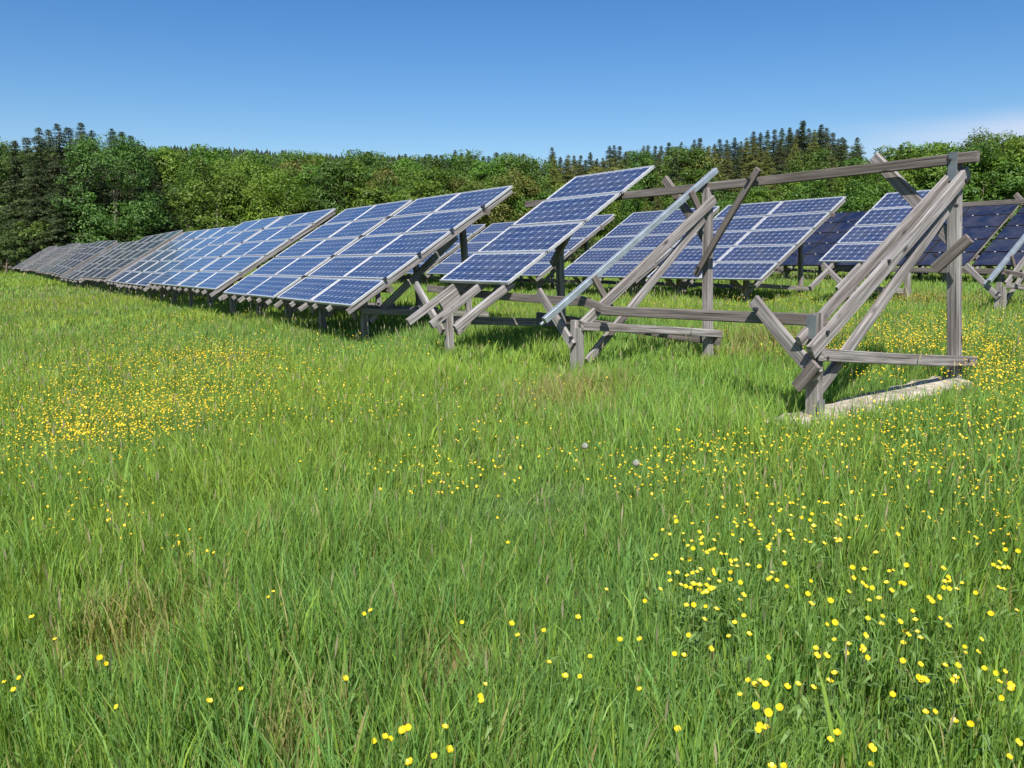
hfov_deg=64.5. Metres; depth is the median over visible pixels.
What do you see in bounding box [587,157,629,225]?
young tree
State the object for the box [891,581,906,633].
buttercup
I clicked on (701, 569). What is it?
buttercup
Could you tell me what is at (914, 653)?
buttercup
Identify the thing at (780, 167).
spruce tree
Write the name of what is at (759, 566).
buttercup
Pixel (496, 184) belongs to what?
leafy tree
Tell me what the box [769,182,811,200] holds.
leafy tree
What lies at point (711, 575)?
buttercup
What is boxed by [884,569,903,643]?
buttercup
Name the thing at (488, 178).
leafy tree
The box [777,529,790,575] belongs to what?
buttercup
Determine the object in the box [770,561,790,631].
buttercup
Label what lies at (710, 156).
larch tree
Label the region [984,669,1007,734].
buttercup
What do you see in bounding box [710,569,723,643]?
buttercup
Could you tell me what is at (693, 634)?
buttercup
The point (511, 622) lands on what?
buttercup
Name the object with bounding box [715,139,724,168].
spruce tree
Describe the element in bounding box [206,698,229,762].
buttercup
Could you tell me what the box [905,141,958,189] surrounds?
leafy tree
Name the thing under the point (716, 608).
buttercup
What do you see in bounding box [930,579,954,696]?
buttercup
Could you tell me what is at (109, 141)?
spruce tree
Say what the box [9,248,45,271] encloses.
solar table
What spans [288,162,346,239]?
leafy tree
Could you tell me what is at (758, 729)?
buttercup
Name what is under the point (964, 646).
buttercup
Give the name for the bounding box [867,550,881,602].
buttercup
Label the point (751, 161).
larch tree
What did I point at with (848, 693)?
buttercup
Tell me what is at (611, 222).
leafy tree
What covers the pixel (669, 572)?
buttercup
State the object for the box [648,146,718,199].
leafy tree
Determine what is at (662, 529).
buttercup
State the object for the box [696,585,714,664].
buttercup
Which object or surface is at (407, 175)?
leafy tree
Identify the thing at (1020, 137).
leafy tree
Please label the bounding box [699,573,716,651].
buttercup
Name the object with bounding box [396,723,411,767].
buttercup
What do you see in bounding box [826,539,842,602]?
buttercup
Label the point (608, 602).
buttercup
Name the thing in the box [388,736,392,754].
buttercup
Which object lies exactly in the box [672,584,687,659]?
buttercup
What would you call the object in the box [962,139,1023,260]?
leafy tree
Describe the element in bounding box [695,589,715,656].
buttercup
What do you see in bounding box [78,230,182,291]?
solar table
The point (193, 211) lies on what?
leafy tree
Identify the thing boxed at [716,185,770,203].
leafy tree
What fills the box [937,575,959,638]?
buttercup
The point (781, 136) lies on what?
spruce tree
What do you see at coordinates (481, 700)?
buttercup
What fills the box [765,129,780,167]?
spruce tree
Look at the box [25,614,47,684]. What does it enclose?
buttercup
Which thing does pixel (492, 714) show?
buttercup
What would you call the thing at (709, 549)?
buttercup
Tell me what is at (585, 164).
spruce tree
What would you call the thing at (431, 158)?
leafy tree
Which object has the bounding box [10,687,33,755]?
buttercup
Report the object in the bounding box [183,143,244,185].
leafy tree
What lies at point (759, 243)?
solar table
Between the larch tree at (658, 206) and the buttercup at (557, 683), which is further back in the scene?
the larch tree at (658, 206)
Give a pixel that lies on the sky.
(575, 78)
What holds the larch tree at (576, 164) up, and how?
on the ground at (698, 647)
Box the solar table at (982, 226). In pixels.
[779,204,1018,281]
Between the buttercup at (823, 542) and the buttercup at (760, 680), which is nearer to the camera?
the buttercup at (760, 680)
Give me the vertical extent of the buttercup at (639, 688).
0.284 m
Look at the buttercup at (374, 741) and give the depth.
2.01 m
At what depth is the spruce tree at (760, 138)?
175.26 m
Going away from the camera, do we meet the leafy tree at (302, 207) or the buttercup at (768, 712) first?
the buttercup at (768, 712)
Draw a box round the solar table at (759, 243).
[645,196,845,300]
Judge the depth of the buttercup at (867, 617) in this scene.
2.32 m
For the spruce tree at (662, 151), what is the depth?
160.90 m
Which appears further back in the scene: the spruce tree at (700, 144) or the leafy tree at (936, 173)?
the spruce tree at (700, 144)
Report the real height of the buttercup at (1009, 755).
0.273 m
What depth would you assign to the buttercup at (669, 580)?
2.68 m
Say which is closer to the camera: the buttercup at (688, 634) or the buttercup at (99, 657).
the buttercup at (688, 634)
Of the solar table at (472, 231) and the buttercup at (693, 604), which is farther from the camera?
the solar table at (472, 231)
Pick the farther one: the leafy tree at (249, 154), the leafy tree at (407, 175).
the leafy tree at (249, 154)
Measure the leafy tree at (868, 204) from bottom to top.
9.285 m
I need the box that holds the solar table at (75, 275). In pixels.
[60,241,137,286]
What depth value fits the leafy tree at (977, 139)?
83.91 m
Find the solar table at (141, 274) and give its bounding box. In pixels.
[107,226,235,300]
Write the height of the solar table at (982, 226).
2.492 m
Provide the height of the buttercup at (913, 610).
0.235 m
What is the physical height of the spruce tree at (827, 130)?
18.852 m
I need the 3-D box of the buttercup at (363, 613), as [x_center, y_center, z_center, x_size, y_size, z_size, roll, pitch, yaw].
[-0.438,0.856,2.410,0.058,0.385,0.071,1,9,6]
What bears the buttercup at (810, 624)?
on the ground at (698, 647)
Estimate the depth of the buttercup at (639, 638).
2.29 m
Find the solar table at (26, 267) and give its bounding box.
[20,246,63,273]
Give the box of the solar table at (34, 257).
[14,246,56,272]
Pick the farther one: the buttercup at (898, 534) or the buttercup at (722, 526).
the buttercup at (722, 526)
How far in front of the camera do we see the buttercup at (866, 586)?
2.73 m
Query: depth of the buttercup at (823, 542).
3.02 m
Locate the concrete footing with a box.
[767,376,972,428]
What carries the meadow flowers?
on the ground at (698, 647)
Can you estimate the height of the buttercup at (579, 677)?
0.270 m
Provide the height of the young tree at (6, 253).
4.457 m
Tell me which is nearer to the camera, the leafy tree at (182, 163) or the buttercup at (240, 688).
the buttercup at (240, 688)
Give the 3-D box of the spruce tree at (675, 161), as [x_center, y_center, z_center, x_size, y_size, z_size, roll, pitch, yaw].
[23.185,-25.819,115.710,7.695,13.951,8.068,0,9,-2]
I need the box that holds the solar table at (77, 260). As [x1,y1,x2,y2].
[46,241,117,285]
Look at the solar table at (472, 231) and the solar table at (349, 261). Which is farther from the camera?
the solar table at (472, 231)
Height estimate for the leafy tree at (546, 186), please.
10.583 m
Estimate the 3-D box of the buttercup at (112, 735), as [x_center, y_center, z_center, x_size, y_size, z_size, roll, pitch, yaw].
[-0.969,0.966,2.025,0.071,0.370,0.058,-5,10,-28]
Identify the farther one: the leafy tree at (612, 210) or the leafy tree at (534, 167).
the leafy tree at (534, 167)
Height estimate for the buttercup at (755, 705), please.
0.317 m
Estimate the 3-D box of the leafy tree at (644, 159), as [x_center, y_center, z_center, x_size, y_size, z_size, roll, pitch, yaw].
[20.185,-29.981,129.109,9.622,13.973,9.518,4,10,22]
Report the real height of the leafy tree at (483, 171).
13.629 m
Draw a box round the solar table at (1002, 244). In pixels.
[972,207,1023,281]
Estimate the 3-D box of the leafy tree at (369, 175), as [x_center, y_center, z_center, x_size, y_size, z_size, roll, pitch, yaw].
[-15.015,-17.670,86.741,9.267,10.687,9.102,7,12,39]
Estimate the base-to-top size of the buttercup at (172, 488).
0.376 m
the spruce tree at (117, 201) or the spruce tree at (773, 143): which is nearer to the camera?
the spruce tree at (117, 201)
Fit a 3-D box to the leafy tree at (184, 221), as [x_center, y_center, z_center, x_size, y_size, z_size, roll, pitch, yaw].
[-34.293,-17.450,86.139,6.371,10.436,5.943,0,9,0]
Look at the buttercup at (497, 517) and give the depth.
3.47 m
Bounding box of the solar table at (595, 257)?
[564,206,719,295]
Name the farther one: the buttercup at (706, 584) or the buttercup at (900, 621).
the buttercup at (706, 584)
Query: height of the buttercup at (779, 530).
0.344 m
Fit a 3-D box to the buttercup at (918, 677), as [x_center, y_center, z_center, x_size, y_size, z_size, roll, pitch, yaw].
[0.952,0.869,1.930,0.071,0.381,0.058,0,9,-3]
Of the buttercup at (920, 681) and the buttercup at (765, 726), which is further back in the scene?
the buttercup at (920, 681)
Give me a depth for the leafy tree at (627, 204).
91.25 m
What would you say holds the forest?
on the hill
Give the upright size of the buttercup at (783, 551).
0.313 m
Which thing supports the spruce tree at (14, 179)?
on the ground at (698, 647)
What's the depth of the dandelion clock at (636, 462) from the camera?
3.88 m
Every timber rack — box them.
[405,151,979,416]
[808,190,1023,309]
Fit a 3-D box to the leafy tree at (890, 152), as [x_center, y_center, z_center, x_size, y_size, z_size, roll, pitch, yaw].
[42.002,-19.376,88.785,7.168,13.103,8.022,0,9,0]
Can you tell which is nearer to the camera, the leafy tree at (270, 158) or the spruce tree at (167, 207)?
the spruce tree at (167, 207)
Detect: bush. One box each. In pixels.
[0,220,63,261]
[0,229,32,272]
[101,232,145,241]
[261,248,285,264]
[566,240,593,262]
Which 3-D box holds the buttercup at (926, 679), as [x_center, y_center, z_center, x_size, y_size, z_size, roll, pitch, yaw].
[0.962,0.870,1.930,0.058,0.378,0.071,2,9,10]
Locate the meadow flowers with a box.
[0,283,1023,614]
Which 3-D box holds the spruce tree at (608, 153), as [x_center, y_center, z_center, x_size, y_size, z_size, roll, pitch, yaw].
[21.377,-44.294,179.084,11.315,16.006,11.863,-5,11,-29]
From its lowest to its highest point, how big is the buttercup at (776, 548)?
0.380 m
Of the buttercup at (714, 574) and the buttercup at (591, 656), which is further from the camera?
the buttercup at (714, 574)
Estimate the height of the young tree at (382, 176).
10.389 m
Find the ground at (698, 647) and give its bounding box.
[0,261,1017,767]
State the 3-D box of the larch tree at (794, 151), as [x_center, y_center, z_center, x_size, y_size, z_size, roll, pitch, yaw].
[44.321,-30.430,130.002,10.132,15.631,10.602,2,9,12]
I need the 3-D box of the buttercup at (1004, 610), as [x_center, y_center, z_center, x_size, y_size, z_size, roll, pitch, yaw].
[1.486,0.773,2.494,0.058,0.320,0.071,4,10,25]
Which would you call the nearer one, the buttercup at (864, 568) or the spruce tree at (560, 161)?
the buttercup at (864, 568)
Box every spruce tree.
[0,127,59,270]
[0,140,29,270]
[0,143,11,203]
[0,161,64,271]
[2,137,44,231]
[11,168,104,271]
[14,123,87,253]
[31,129,59,211]
[38,122,132,251]
[57,127,79,167]
[81,130,108,208]
[88,156,114,213]
[94,128,131,214]
[97,135,180,241]
[106,173,134,240]
[113,131,125,170]
[128,141,174,217]
[136,147,182,235]
[147,151,176,227]
[179,149,192,184]
[539,147,564,181]
[556,156,565,173]
[563,156,581,182]
[577,155,585,173]
[582,160,590,174]
[584,152,594,171]
[599,146,614,170]
[602,145,620,171]
[615,152,637,225]
[616,146,622,167]
[635,158,658,208]
[650,146,657,164]
[654,146,669,173]
[661,152,685,200]
[662,143,670,163]
[692,138,702,167]
[710,144,718,164]
[714,152,723,192]
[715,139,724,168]
[718,137,742,173]
[719,140,733,171]
[729,151,746,197]
[731,144,752,177]
[732,141,744,157]
[735,131,769,187]
[753,132,768,174]
[762,130,771,162]
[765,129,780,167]
[768,139,790,193]
[769,131,794,189]
[772,128,785,153]
[781,128,794,169]
[784,121,817,169]
[794,126,808,152]
[804,128,812,150]
[806,124,833,168]
[809,146,827,194]
[818,128,833,149]
[827,132,838,157]
[828,137,852,167]
[836,140,852,164]
[844,137,868,163]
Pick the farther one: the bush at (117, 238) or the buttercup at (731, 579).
the bush at (117, 238)
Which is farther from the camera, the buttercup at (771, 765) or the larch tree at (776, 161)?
the larch tree at (776, 161)
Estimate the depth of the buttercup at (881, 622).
2.41 m
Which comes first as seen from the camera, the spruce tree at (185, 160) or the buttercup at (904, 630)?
the buttercup at (904, 630)
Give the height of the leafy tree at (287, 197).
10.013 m
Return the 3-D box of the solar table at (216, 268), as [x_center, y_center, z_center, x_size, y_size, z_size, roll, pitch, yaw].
[-6.932,-2.912,19.995,2.794,2.475,7.024,-6,10,-34]
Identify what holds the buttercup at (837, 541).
on the ground at (698, 647)
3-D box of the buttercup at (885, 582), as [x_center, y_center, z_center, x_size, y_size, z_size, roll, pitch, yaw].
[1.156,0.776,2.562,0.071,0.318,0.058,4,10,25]
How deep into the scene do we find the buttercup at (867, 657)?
2.20 m
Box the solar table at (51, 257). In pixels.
[26,243,79,276]
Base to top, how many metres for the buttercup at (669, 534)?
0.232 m
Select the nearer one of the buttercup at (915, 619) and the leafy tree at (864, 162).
the buttercup at (915, 619)
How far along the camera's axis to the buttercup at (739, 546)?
3.21 m
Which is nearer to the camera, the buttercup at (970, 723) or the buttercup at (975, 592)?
the buttercup at (970, 723)
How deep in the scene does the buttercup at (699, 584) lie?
2.63 m
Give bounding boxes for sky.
[0,0,1023,172]
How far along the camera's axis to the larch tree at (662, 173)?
128.86 m
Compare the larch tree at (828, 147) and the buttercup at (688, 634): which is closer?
the buttercup at (688, 634)
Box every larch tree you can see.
[545,156,562,192]
[552,155,575,187]
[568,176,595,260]
[569,160,580,179]
[574,162,585,175]
[638,145,646,201]
[642,199,650,211]
[650,196,665,210]
[651,152,668,207]
[652,151,663,199]
[705,147,716,167]
[719,148,734,189]
[719,152,736,201]
[729,137,755,189]
[732,138,768,202]
[750,146,773,189]
[758,146,782,192]
[769,144,786,188]
[786,136,802,173]
[786,144,802,172]
[804,129,823,170]
[813,154,843,195]
[824,142,831,161]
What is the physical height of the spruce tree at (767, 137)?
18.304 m
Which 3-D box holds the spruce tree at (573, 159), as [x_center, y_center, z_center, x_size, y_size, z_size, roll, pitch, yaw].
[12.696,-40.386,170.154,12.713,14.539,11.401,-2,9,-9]
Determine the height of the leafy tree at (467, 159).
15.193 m
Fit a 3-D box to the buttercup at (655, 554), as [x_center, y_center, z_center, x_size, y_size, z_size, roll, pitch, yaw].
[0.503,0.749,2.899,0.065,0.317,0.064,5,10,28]
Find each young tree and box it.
[277,158,319,187]
[358,167,401,204]
[443,175,486,235]
[485,167,542,226]
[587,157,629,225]
[672,146,729,201]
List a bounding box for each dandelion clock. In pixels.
[582,443,587,497]
[632,459,639,516]
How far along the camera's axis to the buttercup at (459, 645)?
2.36 m
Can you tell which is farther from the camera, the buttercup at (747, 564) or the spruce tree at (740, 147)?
the spruce tree at (740, 147)
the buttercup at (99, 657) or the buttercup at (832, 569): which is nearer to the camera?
the buttercup at (99, 657)
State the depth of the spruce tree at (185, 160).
110.87 m
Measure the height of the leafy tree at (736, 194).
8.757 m
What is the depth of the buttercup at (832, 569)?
2.94 m
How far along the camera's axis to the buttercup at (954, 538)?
2.98 m
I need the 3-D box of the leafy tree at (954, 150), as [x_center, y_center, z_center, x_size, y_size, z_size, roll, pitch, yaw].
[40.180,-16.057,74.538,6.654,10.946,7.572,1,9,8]
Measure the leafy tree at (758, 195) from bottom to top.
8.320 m
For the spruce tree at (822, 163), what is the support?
on the ground at (698, 647)
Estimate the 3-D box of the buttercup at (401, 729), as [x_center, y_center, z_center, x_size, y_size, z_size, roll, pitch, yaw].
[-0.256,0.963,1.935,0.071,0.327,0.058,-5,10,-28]
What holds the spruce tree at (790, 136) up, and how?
on the ground at (698, 647)
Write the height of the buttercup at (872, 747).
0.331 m
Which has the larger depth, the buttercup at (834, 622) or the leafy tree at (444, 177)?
the leafy tree at (444, 177)
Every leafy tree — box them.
[0,136,30,258]
[46,132,176,246]
[135,148,189,231]
[143,146,172,162]
[151,148,190,220]
[159,148,191,178]
[161,167,218,226]
[162,168,215,232]
[175,156,250,231]
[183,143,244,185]
[200,159,255,214]
[211,154,267,226]
[215,162,282,226]
[236,148,277,180]
[243,167,308,259]
[256,154,280,179]
[267,149,320,205]
[269,151,299,175]
[272,167,320,225]
[288,151,322,160]
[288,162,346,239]
[288,176,335,244]
[302,153,335,201]
[302,156,378,230]
[323,151,387,223]
[333,168,407,216]
[335,161,394,214]
[340,149,392,196]
[365,151,395,192]
[374,157,422,192]
[375,179,401,203]
[384,165,430,199]
[389,166,451,204]
[390,157,430,192]
[407,154,447,181]
[422,169,484,257]
[439,153,474,182]
[445,149,483,181]
[464,159,506,223]
[472,177,518,234]
[480,152,527,183]
[482,172,534,222]
[489,153,552,193]
[499,184,547,222]
[512,156,552,185]
[524,161,562,193]
[528,177,554,195]
[535,191,551,199]
[547,182,566,197]
[588,200,621,246]
[599,206,619,235]
[611,185,650,230]
[617,150,660,209]
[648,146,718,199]
[653,199,673,209]
[656,181,701,208]
[681,179,731,217]
[713,199,733,216]
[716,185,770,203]
[723,191,743,204]
[742,188,782,203]
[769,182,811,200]
[778,147,839,200]
[785,179,835,212]
[816,192,843,212]
[824,156,865,188]
[826,185,848,196]
[828,175,863,210]
[838,174,892,211]
[839,173,896,211]
[853,159,877,185]
[868,141,954,179]
[872,145,913,177]
[875,141,946,190]
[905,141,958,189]
[911,164,978,190]
[917,146,987,201]
[955,127,1021,260]
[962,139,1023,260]
[966,153,1008,260]
[970,155,1023,245]
[980,137,1023,227]
[1003,135,1023,167]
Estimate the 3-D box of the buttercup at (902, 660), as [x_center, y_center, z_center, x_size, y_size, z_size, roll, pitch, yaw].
[0.977,0.860,2.059,0.071,0.349,0.058,1,9,7]
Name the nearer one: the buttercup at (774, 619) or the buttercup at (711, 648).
the buttercup at (711, 648)
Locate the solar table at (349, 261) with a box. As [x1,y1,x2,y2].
[218,185,512,343]
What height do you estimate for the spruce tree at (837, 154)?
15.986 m
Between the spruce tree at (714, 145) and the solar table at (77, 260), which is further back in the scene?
the spruce tree at (714, 145)
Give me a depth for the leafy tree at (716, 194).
87.40 m
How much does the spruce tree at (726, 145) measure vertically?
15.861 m
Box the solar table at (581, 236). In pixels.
[426,214,614,288]
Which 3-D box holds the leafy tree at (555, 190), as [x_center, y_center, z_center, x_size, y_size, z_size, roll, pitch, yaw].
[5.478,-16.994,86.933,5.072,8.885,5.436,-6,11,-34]
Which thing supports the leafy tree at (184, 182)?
on the ground at (698, 647)
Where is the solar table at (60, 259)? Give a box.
[36,243,92,278]
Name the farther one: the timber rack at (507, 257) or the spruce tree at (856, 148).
the spruce tree at (856, 148)
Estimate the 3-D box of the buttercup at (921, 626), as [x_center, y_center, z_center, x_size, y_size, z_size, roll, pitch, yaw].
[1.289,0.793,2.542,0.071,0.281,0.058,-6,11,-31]
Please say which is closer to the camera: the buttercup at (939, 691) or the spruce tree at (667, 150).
the buttercup at (939, 691)
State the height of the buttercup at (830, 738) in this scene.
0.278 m
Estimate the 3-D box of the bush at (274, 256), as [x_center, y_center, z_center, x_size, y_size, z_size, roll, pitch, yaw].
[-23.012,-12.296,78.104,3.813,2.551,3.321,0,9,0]
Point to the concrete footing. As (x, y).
(930, 381)
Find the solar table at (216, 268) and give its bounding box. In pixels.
[147,208,335,313]
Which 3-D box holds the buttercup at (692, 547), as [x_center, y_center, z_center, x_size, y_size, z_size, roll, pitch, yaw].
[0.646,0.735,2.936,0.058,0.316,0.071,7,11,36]
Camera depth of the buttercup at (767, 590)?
2.80 m
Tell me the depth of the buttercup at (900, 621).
2.20 m
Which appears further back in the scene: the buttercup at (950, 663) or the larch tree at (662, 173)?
the larch tree at (662, 173)
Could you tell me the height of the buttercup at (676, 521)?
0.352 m
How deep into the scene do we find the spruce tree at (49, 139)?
88.76 m
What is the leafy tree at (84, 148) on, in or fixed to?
on the ground at (698, 647)
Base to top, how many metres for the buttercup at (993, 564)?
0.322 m
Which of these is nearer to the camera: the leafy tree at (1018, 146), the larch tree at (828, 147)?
the leafy tree at (1018, 146)
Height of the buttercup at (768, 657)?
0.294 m
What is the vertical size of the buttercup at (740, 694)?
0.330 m
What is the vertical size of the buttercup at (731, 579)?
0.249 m
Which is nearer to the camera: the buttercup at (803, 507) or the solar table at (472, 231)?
the buttercup at (803, 507)
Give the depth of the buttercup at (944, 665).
2.00 m
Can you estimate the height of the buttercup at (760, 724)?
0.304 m
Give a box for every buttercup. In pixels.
[2,680,17,745]
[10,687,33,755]
[12,675,34,745]
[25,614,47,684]
[52,637,71,706]
[89,654,103,694]
[96,661,113,707]
[105,704,136,767]
[168,469,179,501]
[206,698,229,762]
[226,687,244,750]
[341,675,358,752]
[352,611,370,696]
[362,608,382,696]
[369,737,377,767]
[382,733,388,767]
[386,725,405,766]
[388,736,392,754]
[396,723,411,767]
[405,757,412,767]
[431,752,436,767]
[432,724,452,764]
[446,745,452,767]
[456,620,474,687]
[465,693,489,759]
[479,698,496,767]
[482,682,498,764]
[493,516,505,554]
[498,620,514,694]
[503,633,520,703]
[506,541,517,568]
[539,628,558,703]
[544,660,561,709]
[559,673,579,763]
[561,614,582,722]
[565,674,586,729]
[580,654,603,725]
[601,588,617,630]
[609,637,629,734]
[624,636,642,707]
[625,686,643,749]
[636,599,653,645]
[641,558,653,612]
[646,553,657,623]
[649,528,664,575]
[652,587,671,666]
[657,579,674,646]
[658,571,670,615]
[659,533,671,570]
[660,651,682,734]
[665,725,680,766]
[667,519,681,591]
[667,570,683,650]
[668,653,686,708]
[671,558,690,606]
[671,583,687,648]
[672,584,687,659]
[675,603,696,681]
[676,532,689,589]
[679,602,696,681]
[680,546,694,597]
[681,557,698,590]
[681,571,694,600]
[682,544,698,597]
[682,574,701,646]
[682,586,703,660]
[683,632,700,709]
[684,567,702,659]
[688,530,701,593]
[688,542,703,599]
[689,582,706,643]
[690,570,700,640]
[690,591,706,681]
[690,604,707,692]
[691,581,702,658]
[692,535,704,585]
[692,588,711,655]
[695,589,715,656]
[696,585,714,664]
[697,550,714,628]
[697,617,715,676]
[698,583,718,657]
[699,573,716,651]
[699,607,719,664]
[700,548,711,594]
[703,646,725,747]
[705,586,724,663]
[706,577,714,636]
[707,547,724,601]
[708,538,724,641]
[708,580,724,653]
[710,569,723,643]
[710,634,730,723]
[711,506,725,548]
[713,552,729,584]
[716,564,732,659]
[717,577,734,619]
[720,533,733,585]
[726,565,744,618]
[726,570,741,636]
[726,580,742,669]
[726,620,750,735]
[728,598,743,657]
[729,692,754,765]
[733,521,746,562]
[733,613,755,706]
[735,592,757,668]
[736,563,756,622]
[737,726,761,767]
[738,538,751,575]
[739,681,758,741]
[740,631,758,708]
[741,677,766,767]
[742,678,762,749]
[744,681,769,763]
[745,708,772,767]
[746,523,760,581]
[749,533,760,560]
[750,724,768,767]
[751,655,770,722]
[752,564,772,645]
[752,701,771,762]
[754,722,762,766]
[755,538,769,590]
[756,545,770,583]
[760,576,777,670]
[761,548,779,596]
[763,577,779,607]
[763,578,778,672]
[766,509,780,581]
[766,571,783,621]
[767,529,780,590]
[768,762,776,767]
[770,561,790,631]
[775,703,793,767]
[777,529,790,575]
[777,550,792,604]
[778,584,798,679]
[779,683,799,743]
[780,762,786,767]
[781,533,798,562]
[782,501,794,539]
[782,537,798,573]
[788,681,814,762]
[790,506,805,568]
[792,475,805,533]
[794,591,810,672]
[797,539,811,588]
[800,652,820,727]
[801,601,822,701]
[802,518,817,590]
[802,684,827,751]
[803,579,822,640]
[804,523,818,572]
[804,645,831,722]
[805,524,821,596]
[810,512,819,573]
[812,678,833,745]
[815,736,833,767]
[816,597,833,637]
[817,622,840,702]
[817,637,840,731]
[817,652,841,746]
[818,670,839,734]
[819,541,829,588]
[820,729,841,767]
[822,501,832,533]
[823,537,837,593]
[825,619,847,709]
[826,518,838,569]
[826,538,843,593]
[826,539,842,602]
[828,513,843,579]
[829,540,843,603]
[829,641,851,716]
[832,650,857,752]
[838,565,854,623]
[838,575,855,686]
[839,589,859,641]
[840,516,853,550]
[840,648,864,718]
[848,581,864,642]
[849,615,870,706]
[850,585,874,703]
[850,644,873,741]
[853,632,878,725]
[854,584,868,625]
[855,655,881,748]
[857,598,877,706]
[858,567,876,617]
[860,596,881,680]
[863,614,884,714]
[865,621,884,682]
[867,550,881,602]
[868,743,876,767]
[869,691,895,758]
[871,580,889,647]
[876,588,894,654]
[877,569,891,608]
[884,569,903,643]
[884,619,906,730]
[886,580,903,644]
[886,629,907,730]
[886,640,905,698]
[887,657,917,761]
[889,632,911,722]
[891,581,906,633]
[893,532,905,595]
[895,563,915,632]
[895,609,914,642]
[900,675,924,735]
[901,617,926,729]
[901,676,929,767]
[905,674,933,767]
[908,678,934,734]
[909,630,929,710]
[909,661,932,726]
[910,635,936,755]
[911,709,928,767]
[912,595,931,654]
[913,598,934,656]
[917,709,949,763]
[922,594,941,678]
[924,490,941,546]
[926,662,947,764]
[926,717,958,767]
[928,585,953,714]
[928,616,953,715]
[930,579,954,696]
[933,577,954,639]
[934,674,959,753]
[935,566,947,614]
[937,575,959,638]
[937,622,961,731]
[938,587,962,711]
[939,586,960,673]
[942,677,968,764]
[944,581,964,649]
[944,662,973,738]
[946,651,967,714]
[947,644,969,697]
[950,537,963,571]
[960,535,977,596]
[960,590,980,645]
[961,649,980,715]
[961,720,987,767]
[965,637,995,746]
[970,665,995,755]
[975,679,1002,767]
[975,695,1004,767]
[979,610,999,677]
[980,563,1002,629]
[984,585,1007,643]
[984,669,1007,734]
[985,670,1012,752]
[986,560,1002,609]
[986,565,1006,615]
[987,565,1009,642]
[994,587,1017,665]
[994,681,1023,749]
[995,686,1023,767]
[996,547,1007,590]
[1000,565,1017,620]
[1003,549,1020,599]
[1007,609,1023,686]
[1007,753,1012,767]
[1012,738,1023,767]
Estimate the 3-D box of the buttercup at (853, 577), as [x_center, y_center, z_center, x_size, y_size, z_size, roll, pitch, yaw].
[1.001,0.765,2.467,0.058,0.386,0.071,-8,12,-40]
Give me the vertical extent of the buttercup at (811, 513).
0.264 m
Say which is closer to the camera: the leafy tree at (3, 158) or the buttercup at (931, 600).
the buttercup at (931, 600)
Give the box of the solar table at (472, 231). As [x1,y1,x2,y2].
[397,224,485,283]
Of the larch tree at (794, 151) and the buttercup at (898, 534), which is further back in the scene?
the larch tree at (794, 151)
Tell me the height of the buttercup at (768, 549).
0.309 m
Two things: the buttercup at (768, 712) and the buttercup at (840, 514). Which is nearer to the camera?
the buttercup at (768, 712)
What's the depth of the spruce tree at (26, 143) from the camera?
86.92 m
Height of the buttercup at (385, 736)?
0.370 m
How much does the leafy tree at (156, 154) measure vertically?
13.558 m
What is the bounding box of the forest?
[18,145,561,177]
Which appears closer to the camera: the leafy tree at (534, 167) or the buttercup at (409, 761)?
the buttercup at (409, 761)
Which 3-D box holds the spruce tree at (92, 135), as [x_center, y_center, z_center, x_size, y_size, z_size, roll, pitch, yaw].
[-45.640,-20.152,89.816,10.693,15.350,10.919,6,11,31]
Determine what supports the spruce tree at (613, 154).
on the ground at (698, 647)
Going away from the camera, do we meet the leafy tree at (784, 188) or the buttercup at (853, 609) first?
the buttercup at (853, 609)
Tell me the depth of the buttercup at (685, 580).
2.87 m
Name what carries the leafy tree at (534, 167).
on the ground at (698, 647)
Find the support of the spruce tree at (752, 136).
on the ground at (698, 647)
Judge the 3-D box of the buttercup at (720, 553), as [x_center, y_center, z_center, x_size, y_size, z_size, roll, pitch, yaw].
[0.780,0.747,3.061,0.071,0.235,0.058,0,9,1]
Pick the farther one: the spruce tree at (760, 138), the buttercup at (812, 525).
the spruce tree at (760, 138)
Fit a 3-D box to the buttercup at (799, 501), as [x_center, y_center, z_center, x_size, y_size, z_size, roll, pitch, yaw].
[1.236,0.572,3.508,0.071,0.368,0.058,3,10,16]
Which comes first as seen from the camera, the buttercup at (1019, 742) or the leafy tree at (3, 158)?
the buttercup at (1019, 742)
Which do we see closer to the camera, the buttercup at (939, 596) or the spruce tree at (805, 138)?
the buttercup at (939, 596)
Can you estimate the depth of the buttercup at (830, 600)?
2.53 m
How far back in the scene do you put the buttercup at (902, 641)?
2.37 m
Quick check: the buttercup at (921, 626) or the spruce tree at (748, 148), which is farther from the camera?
the spruce tree at (748, 148)
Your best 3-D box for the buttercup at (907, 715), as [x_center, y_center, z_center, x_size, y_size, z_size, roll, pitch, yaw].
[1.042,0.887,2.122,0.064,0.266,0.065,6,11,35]
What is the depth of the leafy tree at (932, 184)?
73.59 m
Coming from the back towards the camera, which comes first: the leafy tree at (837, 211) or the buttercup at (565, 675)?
the leafy tree at (837, 211)
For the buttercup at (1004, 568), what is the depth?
2.70 m
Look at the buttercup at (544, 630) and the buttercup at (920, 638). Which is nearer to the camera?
the buttercup at (920, 638)
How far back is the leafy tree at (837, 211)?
81.07 m
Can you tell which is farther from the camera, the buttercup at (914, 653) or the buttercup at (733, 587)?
the buttercup at (733, 587)
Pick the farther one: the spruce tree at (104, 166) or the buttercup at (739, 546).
the spruce tree at (104, 166)
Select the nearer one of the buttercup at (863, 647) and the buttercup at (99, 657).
the buttercup at (863, 647)
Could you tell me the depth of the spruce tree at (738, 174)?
123.54 m
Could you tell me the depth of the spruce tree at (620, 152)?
167.26 m
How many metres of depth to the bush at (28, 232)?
72.34 m
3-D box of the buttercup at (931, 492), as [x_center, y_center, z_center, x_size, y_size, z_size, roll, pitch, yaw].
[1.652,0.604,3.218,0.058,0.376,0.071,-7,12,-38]
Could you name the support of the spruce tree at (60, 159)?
on the ground at (698, 647)

